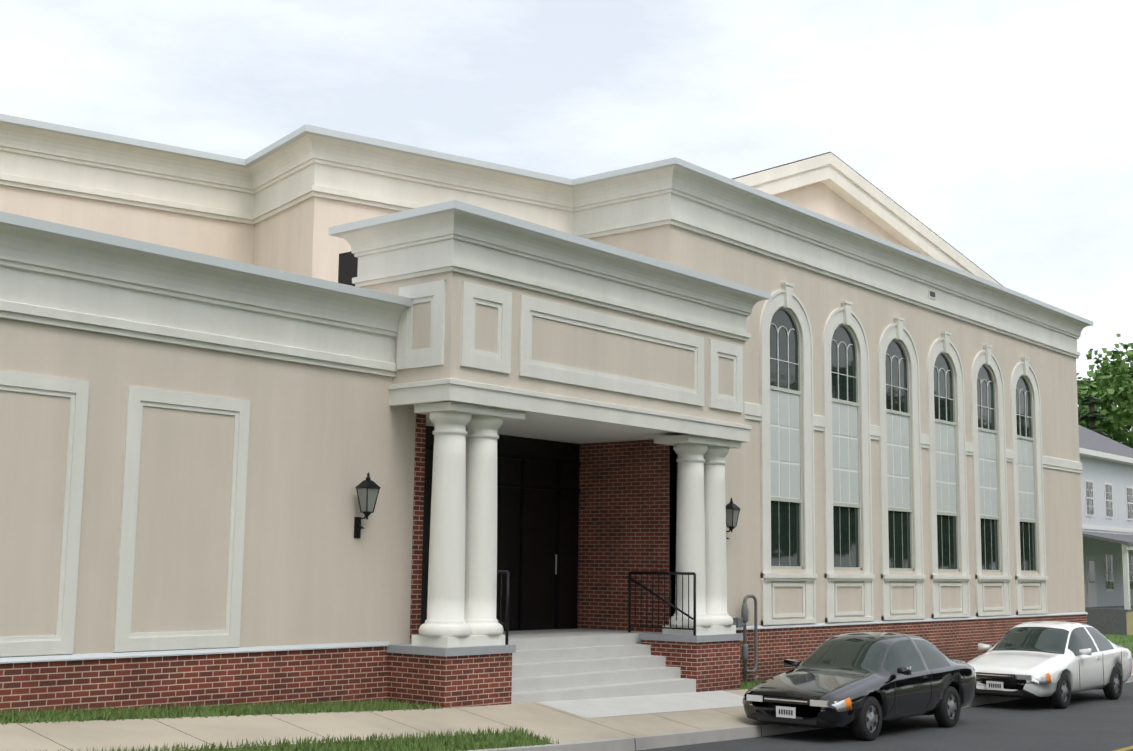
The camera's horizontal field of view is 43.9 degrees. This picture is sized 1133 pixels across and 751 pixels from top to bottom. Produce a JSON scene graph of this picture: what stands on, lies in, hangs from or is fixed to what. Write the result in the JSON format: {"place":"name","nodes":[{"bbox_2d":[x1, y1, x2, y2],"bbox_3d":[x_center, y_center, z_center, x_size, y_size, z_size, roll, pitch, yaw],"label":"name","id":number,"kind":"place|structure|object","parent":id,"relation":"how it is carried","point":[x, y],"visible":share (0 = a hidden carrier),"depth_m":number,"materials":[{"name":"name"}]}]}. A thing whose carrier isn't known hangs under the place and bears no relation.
{"place":"outdoors","nodes":[
{"label":"outdoors","id":0,"kind":"place"},
{"bbox_2d":[0,658,1132,750],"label":"sidewalk","id":1,"kind":"structure","parent":0,"point":[98,735],"depth_m":15.54,"materials":[{"name":"beige concrete"}]},
{"bbox_2d":[537,691,743,717],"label":"concrete walkway","id":2,"kind":"structure","parent":1,"relation":"on","point":[612,706],"depth_m":20.64,"materials":[{"name":"concrete"}]},
{"bbox_2d":[524,668,1132,743],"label":"apron","id":3,"kind":"object","parent":1,"relation":"on","point":[605,731],"visible":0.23,"depth_m":18.84,"materials":[{"name":"beige concrete"}]},
{"bbox_2d":[0,0,1132,439],"label":"sky","id":4,"kind":"structure","parent":0,"point":[1004,128],"materials":[{"name":"white"}]},
{"bbox_2d":[0,634,1132,750],"bbox_3d":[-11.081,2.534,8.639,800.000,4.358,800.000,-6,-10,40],"label":"ground","id":5,"kind":"structure","parent":0,"point":[1129,644],"depth_m":16.29,"materials":[{"name":"green plant"}]},
{"bbox_2d":[0,114,1092,712],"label":"building","id":6,"kind":"structure","parent":5,"relation":"on","point":[564,422],"depth_m":22.49,"materials":[{"name":"paint"}]},
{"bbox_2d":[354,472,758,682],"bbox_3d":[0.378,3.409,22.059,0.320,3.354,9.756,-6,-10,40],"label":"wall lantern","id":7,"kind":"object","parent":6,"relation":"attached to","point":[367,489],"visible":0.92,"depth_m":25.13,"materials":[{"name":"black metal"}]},
{"bbox_2d":[467,674,1132,750],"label":"curb","id":8,"kind":"structure","parent":5,"relation":"on","point":[644,742],"depth_m":18.75,"materials":[{"name":"concrete"}]},
{"bbox_2d":[1078,396,1112,437],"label":"spruce","id":9,"kind":"object","parent":5,"relation":"on","point":[1091,416],"visible":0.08,"depth_m":75.04,"materials":[{"name":"green plant"}]},
{"bbox_2d":[1077,334,1132,448],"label":"tree","id":10,"kind":"object","parent":5,"relation":"on","point":[1110,383],"visible":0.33,"depth_m":81.85,"materials":[{"name":"green plant"}]},
{"bbox_2d":[747,659,960,740],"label":"car wheels and trim","id":11,"kind":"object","parent":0,"point":[867,725],"visible":0.67,"depth_m":20.04,"materials":[{"name":"black rubber"}]},
{"bbox_2d":[637,682,1132,750],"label":"street","id":12,"kind":"structure","parent":0,"point":[1094,720],"depth_m":21.22,"materials":[{"name":"grey asphalt"}]},
{"bbox_2d":[742,632,976,727],"bbox_3d":[4.600,4.604,21.664,1.756,1.264,4.660,-6,-10,40],"label":"black car","id":13,"kind":"object","parent":12,"relation":"on","point":[846,674],"visible":0.98,"depth_m":20.86,"materials":[{"name":"black paint"}]},
{"bbox_2d":[967,621,1131,697],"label":"white car","id":14,"kind":"object","parent":12,"relation":"on","point":[1045,654],"visible":0.85,"depth_m":26.27,"materials":[{"name":"white paint"}]},
{"bbox_2d":[1114,746,1132,750],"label":"road marking line","id":15,"kind":"object","parent":12,"relation":"on","point":[1127,748],"depth_m":19.45,"materials":[{"name":"yellow paint"}]},
{"bbox_2d":[976,643,1122,708],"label":"car wheels and trim","id":16,"kind":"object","parent":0,"point":[1060,697],"visible":0.5,"depth_m":25.38,"materials":[{"name":"black rubber"}]},
{"bbox_2d":[1078,425,1132,634],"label":"house","id":17,"kind":"structure","parent":0,"point":[1106,476],"depth_m":59.68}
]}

